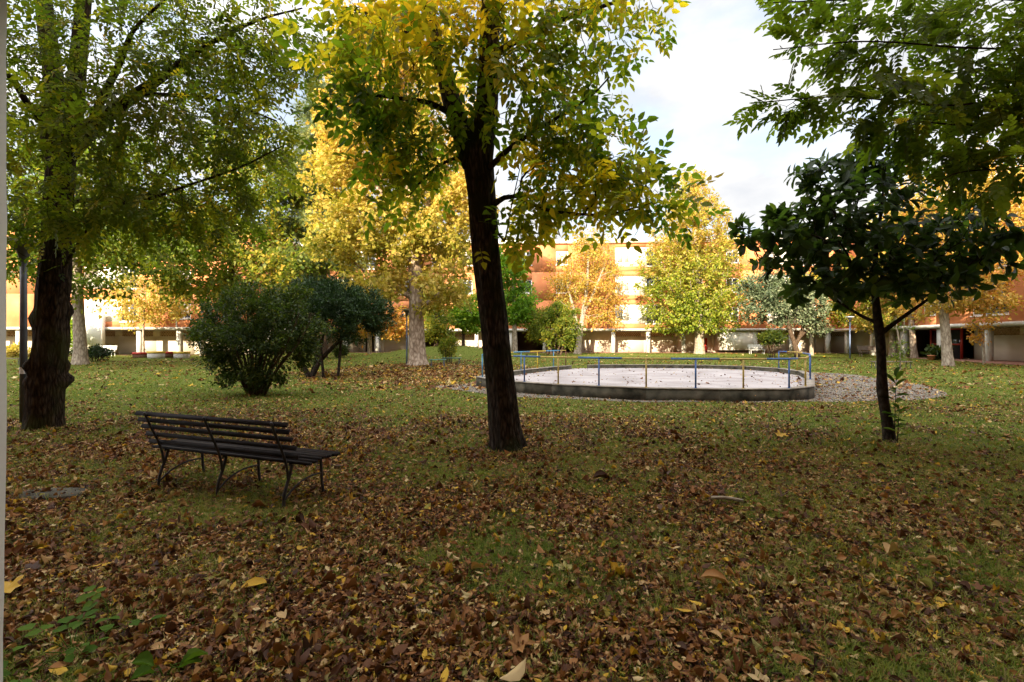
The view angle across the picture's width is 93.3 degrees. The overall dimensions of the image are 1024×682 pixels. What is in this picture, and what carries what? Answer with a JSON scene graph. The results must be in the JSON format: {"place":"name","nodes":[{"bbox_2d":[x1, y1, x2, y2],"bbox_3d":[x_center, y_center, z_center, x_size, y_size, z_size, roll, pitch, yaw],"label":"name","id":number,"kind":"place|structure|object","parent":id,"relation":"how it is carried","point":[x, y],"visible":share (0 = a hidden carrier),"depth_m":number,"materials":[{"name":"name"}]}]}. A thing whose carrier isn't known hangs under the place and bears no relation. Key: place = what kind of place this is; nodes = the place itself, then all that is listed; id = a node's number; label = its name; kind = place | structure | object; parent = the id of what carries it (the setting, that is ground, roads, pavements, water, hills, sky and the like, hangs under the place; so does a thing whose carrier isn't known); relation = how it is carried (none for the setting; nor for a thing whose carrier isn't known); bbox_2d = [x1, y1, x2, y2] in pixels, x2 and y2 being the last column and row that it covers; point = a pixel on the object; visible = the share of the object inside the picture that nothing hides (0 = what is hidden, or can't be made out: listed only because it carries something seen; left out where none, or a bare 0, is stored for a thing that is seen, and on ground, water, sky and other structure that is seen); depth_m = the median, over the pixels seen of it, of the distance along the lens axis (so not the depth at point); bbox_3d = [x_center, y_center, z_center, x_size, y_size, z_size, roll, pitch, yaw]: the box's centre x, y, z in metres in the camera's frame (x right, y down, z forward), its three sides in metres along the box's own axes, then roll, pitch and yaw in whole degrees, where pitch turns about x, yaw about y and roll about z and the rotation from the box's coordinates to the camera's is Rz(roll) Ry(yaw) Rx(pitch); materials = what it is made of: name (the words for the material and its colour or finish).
{"place":"outdoors","nodes":[
{"label":"outdoors","id":0,"kind":"place"},
{"bbox_2d":[3,346,1023,681],"bbox_3d":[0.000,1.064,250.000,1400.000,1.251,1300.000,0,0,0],"label":"ground","id":1,"kind":"structure","parent":0,"point":[467,352],"depth_m":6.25,"materials":[{"name":"green plant"}]},
{"bbox_2d":[0,0,6,681],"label":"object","id":2,"kind":"structure","parent":1,"relation":"on","point":[3,252],"depth_m":1.44,"materials":[{"name":"concrete"}]},
{"bbox_2d":[4,575,23,592],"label":"fallen leaf","id":3,"kind":"object","parent":1,"relation":"on","point":[9,587],"visible":0.81,"depth_m":3.20,"materials":[{"name":"yellow plant"}]},
{"bbox_2d":[6,342,30,356],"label":"sunny shrub","id":4,"kind":"object","parent":1,"relation":"on","point":[12,350],"visible":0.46,"depth_m":43.65,"materials":[{"name":"yellow plant"}]},
{"bbox_2d":[8,236,37,421],"bbox_3d":[-9.853,-0.161,9.750,0.720,3.840,0.720,0,0,0],"label":"lamp post","id":5,"kind":"object","parent":1,"relation":"on","point":[23,338],"visible":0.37,"depth_m":9.70,"materials":[{"name":"grey metal"}]},
{"bbox_2d":[9,487,88,499],"bbox_3d":[-4.982,1.651,5.198,0.772,0.055,0.375,0,0,0],"label":"flat stone","id":6,"kind":"object","parent":1,"relation":"on","point":[64,495],"visible":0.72,"depth_m":5.15,"materials":[{"name":"grey stone"}]},
{"bbox_2d":[9,637,110,681],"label":"weed","id":7,"kind":"object","parent":1,"relation":"on","point":[88,648],"visible":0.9,"depth_m":2.49,"materials":[{"name":"green plant"}]},
{"bbox_2d":[68,318,72,355],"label":"sunny shrub","id":8,"kind":"object","parent":1,"relation":"on","point":[71,329],"visible":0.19,"depth_m":44.87,"materials":[{"name":"green plant"}]},
{"bbox_2d":[3,602,165,679],"bbox_3d":[-2.492,1.629,2.730,0.847,0.110,0.574,0,0,-41],"label":"weed","id":9,"kind":"object","parent":1,"relation":"on","point":[67,619],"visible":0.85,"depth_m":2.71,"materials":[{"name":"green plant"}]},
{"bbox_2d":[68,343,116,361],"bbox_3d":[-32.065,0.905,36.925,2.840,1.513,3.097,0,0,0],"label":"shrub","id":10,"kind":"object","parent":1,"relation":"on","point":[97,351],"visible":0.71,"depth_m":36.76,"materials":[{"name":"green plant"}]},
{"bbox_2d":[72,585,119,631],"bbox_3d":[-2.521,1.629,2.893,0.651,0.100,0.205,0,0,41],"label":"weed","id":11,"kind":"object","parent":1,"relation":"on","point":[81,598],"visible":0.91,"depth_m":2.99,"materials":[{"name":"green plant"}]},
{"bbox_2d":[102,345,116,355],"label":"back bench","id":12,"kind":"object","parent":1,"relation":"on","point":[114,348],"visible":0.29,"depth_m":45.79,"materials":[{"name":"white paint"}]},
{"bbox_2d":[6,115,223,364],"bbox_3d":[-27.506,-7.014,32.963,16.383,17.517,11.868,0,0,0],"label":"shade tree","id":13,"kind":"object","parent":1,"relation":"on","point":[80,356],"visible":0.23,"depth_m":31.78,"materials":[{"name":"green plant"}]},
{"bbox_2d":[132,352,146,357],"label":"block seat","id":14,"kind":"object","parent":1,"relation":"on","point":[139,354],"visible":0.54,"depth_m":42.26,"materials":[{"name":"red paint"}]},
{"bbox_2d":[85,268,199,351],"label":"pale yellow tree","id":15,"kind":"object","parent":1,"relation":"on","point":[145,315],"visible":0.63,"depth_m":43.33,"materials":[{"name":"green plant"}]},
{"bbox_2d":[6,224,296,354],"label":"apartment block","id":16,"kind":"structure","parent":1,"relation":"on","point":[105,330],"depth_m":48.22,"materials":[{"name":"paint"}]},
{"bbox_2d":[119,300,136,322],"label":"window","id":17,"kind":"structure","parent":16,"relation":"in","point":[122,321],"depth_m":48.29,"materials":[{"name":"white paint"}]},
{"bbox_2d":[121,267,136,288],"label":"window","id":18,"kind":"structure","parent":16,"relation":"in","point":[125,267],"depth_m":48.29,"materials":[{"name":"white glass"}]},
{"bbox_2d":[175,303,190,319],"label":"window","id":19,"kind":"structure","parent":16,"relation":"in","point":[188,316],"depth_m":48.40,"materials":[{"name":"white paint"}]},
{"bbox_2d":[146,351,165,358],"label":"block seat","id":20,"kind":"object","parent":1,"relation":"on","point":[156,354],"visible":0.96,"depth_m":41.28,"materials":[{"name":"concrete"}]},
{"bbox_2d":[129,647,207,679],"bbox_3d":[-1.689,1.592,2.356,0.340,0.127,0.140,0,0,-14],"label":"weed","id":21,"kind":"object","parent":1,"relation":"on","point":[144,661],"visible":0.95,"depth_m":2.37,"materials":[{"name":"green plant"}]},
{"bbox_2d":[6,0,333,429],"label":"burred tree","id":22,"kind":"object","parent":1,"relation":"on","point":[66,132],"visible":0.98,"depth_m":8.18,"materials":[{"name":"green plant"}]},
{"bbox_2d":[165,351,175,357],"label":"block seat","id":23,"kind":"object","parent":1,"relation":"on","point":[168,354],"visible":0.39,"depth_m":42.29,"materials":[{"name":"red paint"}]},
{"bbox_2d":[173,352,190,357],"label":"block seat","id":24,"kind":"object","parent":1,"relation":"on","point":[181,354],"visible":0.82,"depth_m":41.78,"materials":[{"name":"concrete"}]},
{"bbox_2d":[134,411,339,508],"bbox_3d":[-3.002,1.215,5.251,2.286,0.888,0.722,0,0,21],"label":"park bench","id":25,"kind":"object","parent":1,"relation":"on","point":[291,455],"visible":0.99,"depth_m":5.06,"materials":[{"name":"metal"}]},
{"bbox_2d":[141,115,337,358],"bbox_3d":[-21.011,-8.130,37.973,15.215,19.597,11.688,0,0,0],"label":"green tree","id":26,"kind":"object","parent":1,"relation":"on","point":[291,266],"visible":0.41,"depth_m":35.93,"materials":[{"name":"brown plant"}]},
{"bbox_2d":[241,577,266,587],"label":"fallen leaf","id":27,"kind":"object","parent":1,"relation":"on","point":[253,581],"visible":1,"depth_m":3.19,"materials":[{"name":"yellow plant"}]},
{"bbox_2d":[182,277,336,395],"bbox_3d":[-7.663,-0.143,14.805,4.422,3.716,3.670,0,0,0],"label":"vase shrub","id":28,"kind":"object","parent":1,"relation":"on","point":[236,332],"visible":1,"depth_m":14.33,"materials":[{"name":"green plant"}]},
{"bbox_2d":[258,70,371,357],"bbox_3d":[-16.559,-10.593,41.475,10.240,24.364,11.816,0,0,0],"label":"cedar tree","id":29,"kind":"object","parent":1,"relation":"on","point":[306,130],"visible":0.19,"depth_m":39.14,"materials":[{"name":"yellow plant"}]},
{"bbox_2d":[263,271,399,377],"bbox_3d":[-8.260,-0.683,21.819,5.723,4.917,5.140,0,0,-27],"label":"domed shrub","id":30,"kind":"object","parent":1,"relation":"on","point":[347,310],"visible":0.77,"depth_m":21.10,"materials":[{"name":"green plant"}]},
{"bbox_2d":[330,344,351,357],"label":"shrub","id":31,"kind":"object","parent":1,"relation":"on","point":[345,350],"visible":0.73,"depth_m":39.74,"materials":[{"name":"green plant"}]},
{"bbox_2d":[350,303,408,353],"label":"tree","id":32,"kind":"object","parent":1,"relation":"on","point":[399,329],"visible":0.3,"depth_m":45.59,"materials":[{"name":"orange plant"}]},
{"bbox_2d":[293,0,501,365],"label":"plane tree","id":33,"kind":"object","parent":1,"relation":"on","point":[409,250],"visible":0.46,"depth_m":28.67,"materials":[{"name":"yellow plant"}]},
{"bbox_2d":[401,309,408,363],"bbox_3d":[-6.857,-0.238,31.500,0.720,3.740,0.720,0,0,0],"label":"lamp post","id":34,"kind":"object","parent":1,"relation":"on","point":[406,311],"visible":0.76,"depth_m":31.45,"materials":[{"name":"metal"}]},
{"bbox_2d":[429,359,445,366],"bbox_3d":[-4.454,1.333,29.000,1.000,0.482,0.444,0,0,-6],"label":"flat bench","id":35,"kind":"object","parent":1,"relation":"on","point":[437,359],"visible":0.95,"depth_m":28.81,"materials":[{"name":"grey paint"}]},
{"bbox_2d":[423,296,460,345],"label":"olive tree","id":36,"kind":"object","parent":1,"relation":"on","point":[438,328],"visible":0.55,"depth_m":43.15,"materials":[{"name":"green plant"}]},
{"bbox_2d":[436,334,462,362],"bbox_3d":[-4.255,0.530,32.996,1.666,2.068,1.646,0,0,32],"label":"rosy shrub","id":37,"kind":"object","parent":1,"relation":"on","point":[445,351],"visible":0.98,"depth_m":32.85,"materials":[{"name":"green plant"}]},
{"bbox_2d":[447,289,480,345],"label":"lime tree","id":38,"kind":"object","parent":1,"relation":"on","point":[469,321],"visible":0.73,"depth_m":46.10,"materials":[{"name":"green plant"}]},
{"bbox_2d":[268,0,731,452],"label":"ash tree","id":39,"kind":"object","parent":1,"relation":"on","point":[475,141],"visible":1,"depth_m":6.89,"materials":[{"name":"green plant"}]},
{"bbox_2d":[3,345,1023,681],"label":"fallen leaves","id":40,"kind":"object","parent":1,"relation":"on","point":[301,649],"depth_m":3.69,"materials":[{"name":"brown plant"}]},
{"bbox_2d":[499,243,543,351],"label":"lime tree","id":41,"kind":"object","parent":1,"relation":"on","point":[518,309],"visible":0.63,"depth_m":45.33,"materials":[{"name":"green plant"}]},
{"bbox_2d":[520,299,586,355],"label":"yellowing shrub","id":42,"kind":"object","parent":1,"relation":"on","point":[545,317],"visible":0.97,"depth_m":45.34,"materials":[{"name":"green plant"}]},
{"bbox_2d":[285,237,844,352],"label":"apartment block","id":43,"kind":"structure","parent":1,"relation":"on","point":[631,336],"depth_m":56.30,"materials":[{"name":"orange brick"},{"name":"light concrete"},{"name":"glass"}]},
{"bbox_2d":[362,252,375,269],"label":"window","id":44,"kind":"structure","parent":43,"relation":"in","point":[372,263],"depth_m":57.86,"materials":[{"name":"white paint"}]},
{"bbox_2d":[365,335,373,351],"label":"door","id":45,"kind":"structure","parent":43,"relation":"in","point":[365,335],"depth_m":60.15,"materials":[{"name":"brown paint"}]},
{"bbox_2d":[463,280,472,293],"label":"window","id":46,"kind":"structure","parent":43,"relation":"in","point":[471,287],"depth_m":57.09,"materials":[{"name":"white glass"}]},
{"bbox_2d":[521,280,531,293],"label":"window","id":47,"kind":"structure","parent":43,"relation":"in","point":[530,281],"depth_m":56.63,"materials":[{"name":"white glass"}]},
{"bbox_2d":[555,279,566,293],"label":"window","id":48,"kind":"structure","parent":43,"relation":"in","point":[556,279],"depth_m":56.37,"materials":[{"name":"white paint"}]},
{"bbox_2d":[555,251,567,265],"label":"window","id":49,"kind":"structure","parent":43,"relation":"in","point":[563,253],"depth_m":56.34,"materials":[{"name":"white glass"}]},
{"bbox_2d":[645,305,661,324],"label":"window","id":50,"kind":"structure","parent":43,"relation":"in","point":[647,308],"depth_m":55.67,"materials":[{"name":"white glass"}]},
{"bbox_2d":[645,276,661,295],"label":"window","id":51,"kind":"structure","parent":43,"relation":"in","point":[648,279],"depth_m":55.69,"materials":[{"name":"white paint"}]},
{"bbox_2d":[645,247,661,266],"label":"window","id":52,"kind":"structure","parent":43,"relation":"in","point":[647,254],"depth_m":55.69,"materials":[{"name":"white paint"}]},
{"bbox_2d":[704,338,706,351],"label":"door","id":53,"kind":"structure","parent":43,"relation":"in","point":[705,339],"depth_m":57.51,"materials":[{"name":"red paint"}]},
{"bbox_2d":[726,307,738,321],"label":"window","id":54,"kind":"structure","parent":43,"relation":"in","point":[732,307],"depth_m":55.06,"materials":[{"name":"white paint"}]},
{"bbox_2d":[726,278,738,292],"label":"window","id":55,"kind":"structure","parent":43,"relation":"in","point":[734,279],"depth_m":55.08,"materials":[{"name":"white glass"}]},
{"bbox_2d":[726,249,738,263],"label":"window","id":56,"kind":"structure","parent":43,"relation":"in","point":[737,260],"depth_m":55.06,"materials":[{"name":"white paint"}]},
{"bbox_2d":[538,225,627,353],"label":"yellow tree","id":57,"kind":"object","parent":1,"relation":"on","point":[587,278],"visible":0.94,"depth_m":52.12,"materials":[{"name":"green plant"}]},
{"bbox_2d":[593,470,609,479],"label":"fallen leaf","id":58,"kind":"object","parent":1,"relation":"on","point":[600,473],"visible":0.92,"depth_m":5.75,"materials":[{"name":"brown plant"}]},
{"bbox_2d":[476,364,814,401],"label":"court wall","id":59,"kind":"structure","parent":1,"relation":"on","point":[807,391],"depth_m":13.71,"materials":[{"name":"concrete"}]},
{"bbox_2d":[481,350,810,388],"bbox_3d":[5.535,0.882,19.465,11.484,0.836,12.533,0,0,24],"label":"court railing","id":60,"kind":"object","parent":59,"relation":"on","point":[646,359],"visible":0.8,"depth_m":13.80,"materials":[{"name":"metal"}]},
{"bbox_2d":[438,373,946,402],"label":"gravel path","id":61,"kind":"structure","parent":1,"relation":"on","point":[818,397],"depth_m":15.24,"materials":[{"name":"grey gravel"}]},
{"bbox_2d":[630,164,757,353],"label":"pyramid tree","id":62,"kind":"object","parent":1,"relation":"on","point":[693,299],"visible":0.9,"depth_m":50.61,"materials":[{"name":"yellow plant"}]},
{"bbox_2d":[701,568,728,582],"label":"fallen leaf","id":63,"kind":"object","parent":1,"relation":"on","point":[713,573],"visible":1,"depth_m":3.19,"materials":[{"name":"brown plant"}]},
{"bbox_2d":[711,496,743,502],"bbox_3d":[2.167,1.591,4.868,0.303,0.053,0.042,0,0,14],"label":"bark piece","id":64,"kind":"object","parent":1,"relation":"on","point":[728,498],"visible":0.99,"depth_m":4.86,"materials":[{"name":"brown wood"}]},
{"bbox_2d":[754,326,788,357],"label":"shrub","id":65,"kind":"object","parent":1,"relation":"on","point":[767,336],"visible":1,"depth_m":42.74,"materials":[{"name":"green plant"}]},
{"bbox_2d":[775,430,787,436],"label":"fallen leaf","id":66,"kind":"object","parent":1,"relation":"on","point":[778,433],"visible":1,"depth_m":8.21,"materials":[{"name":"yellow plant"}]},
{"bbox_2d":[733,267,833,356],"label":"holm oak","id":67,"kind":"object","parent":1,"relation":"on","point":[770,302],"visible":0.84,"depth_m":43.49,"materials":[{"name":"green plant"}]},
{"bbox_2d":[789,267,870,355],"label":"pale trunk tree","id":68,"kind":"object","parent":1,"relation":"on","point":[841,318],"visible":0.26,"depth_m":46.79,"materials":[{"name":"orange plant"}]},
{"bbox_2d":[846,316,853,357],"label":"lamp post","id":69,"kind":"object","parent":1,"relation":"on","point":[849,318],"visible":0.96,"depth_m":41.95,"materials":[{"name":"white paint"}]},
{"bbox_2d":[830,255,902,356],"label":"orange tree","id":70,"kind":"object","parent":1,"relation":"on","point":[861,324],"visible":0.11,"depth_m":44.51,"materials":[{"name":"orange leaves"},{"name":"pale bark"}]},
{"bbox_2d":[857,346,875,355],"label":"back bench","id":71,"kind":"object","parent":1,"relation":"on","point":[866,347],"visible":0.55,"depth_m":45.29,"materials":[{"name":"wood"}]},
{"bbox_2d":[722,0,1023,226],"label":"hornbeam tree","id":72,"kind":"object","parent":1,"relation":"on","point":[958,110],"visible":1,"depth_m":6.03,"materials":[{"name":"green plant"}]},
{"bbox_2d":[728,136,1023,441],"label":"magnolia tree","id":73,"kind":"object","parent":1,"relation":"on","point":[811,245],"visible":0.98,"depth_m":7.69,"materials":[{"name":"green plant"}]},
{"bbox_2d":[870,361,911,368],"bbox_3d":[22.341,1.432,28.500,2.100,0.482,0.444,0,0,6],"label":"flat bench","id":74,"kind":"object","parent":1,"relation":"on","point":[891,361],"visible":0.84,"depth_m":28.34,"materials":[{"name":"grey paint"}]},
{"bbox_2d":[880,367,908,439],"bbox_3d":[6.244,1.038,7.920,0.405,1.225,0.450,0,0,34],"label":"sapling","id":75,"kind":"object","parent":1,"relation":"on","point":[897,373],"visible":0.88,"depth_m":7.91,"materials":[{"name":"green plant"}]},
{"bbox_2d":[884,404,910,441],"bbox_3d":[6.184,1.329,7.765,0.329,0.643,0.306,0,0,0],"label":"sapling","id":76,"kind":"object","parent":1,"relation":"on","point":[902,409],"visible":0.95,"depth_m":7.75,"materials":[{"name":"green plant"}]},
{"bbox_2d":[860,186,936,357],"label":"orange tree","id":77,"kind":"object","parent":1,"relation":"on","point":[913,345],"visible":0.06,"depth_m":41.85,"materials":[{"name":"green plant"}]},
{"bbox_2d":[886,318,915,369],"bbox_3d":[21.999,0.168,27.507,1.207,3.250,1.228,0,0,0],"label":"shrub","id":78,"kind":"object","parent":1,"relation":"on","point":[900,356],"visible":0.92,"depth_m":27.44,"materials":[{"name":"green plant"}]},
{"bbox_2d":[824,165,1023,364],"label":"apartment block","id":79,"kind":"structure","parent":1,"relation":"on","point":[1005,337],"depth_m":38.49,"materials":[{"name":"paint"}]},
{"bbox_2d":[970,283,1009,316],"bbox_3d":[34.233,-2.925,34.590,0.270,2.290,3.120,0,0,5],"label":"window","id":80,"kind":"structure","parent":79,"relation":"in","point":[1006,313],"depth_m":34.02,"materials":[{"name":"white paint"}]},
{"bbox_2d":[927,355,935,359],"bbox_3d":[33.489,1.344,38.600,0.560,0.450,0.560,0,0,0],"label":"flower pot","id":81,"kind":"object","parent":1,"relation":"on","point":[931,357],"visible":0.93,"depth_m":38.43,"materials":[{"name":"ceramic"}]},
{"bbox_2d":[920,344,953,359],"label":"potted plant","id":82,"kind":"object","parent":1,"relation":"on","point":[933,349],"visible":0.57,"depth_m":38.69,"materials":[{"name":"green plant"}]},
{"bbox_2d":[882,141,1023,365],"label":"orange tree","id":83,"kind":"object","parent":1,"relation":"on","point":[985,302],"visible":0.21,"depth_m":30.12,"materials":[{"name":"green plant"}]},
{"bbox_2d":[961,313,1001,363],"bbox_3d":[32.105,-0.098,33.118,1.807,3.706,2.117,0,0,-44],"label":"pollard tree","id":84,"kind":"object","parent":1,"relation":"on","point":[983,328],"visible":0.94,"depth_m":32.98,"materials":[{"name":"green plant"}]},
{"bbox_2d":[6,0,1023,241],"label":"sky","id":85,"kind":"structure","parent":0,"point":[718,55],"materials":[{"name":"white"}]},
{"bbox_2d":[514,368,804,387],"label":"court floor","id":86,"kind":"structure","parent":0,"point":[681,378],"depth_m":19.60,"materials":[{"name":"grey concrete"}]}
]}

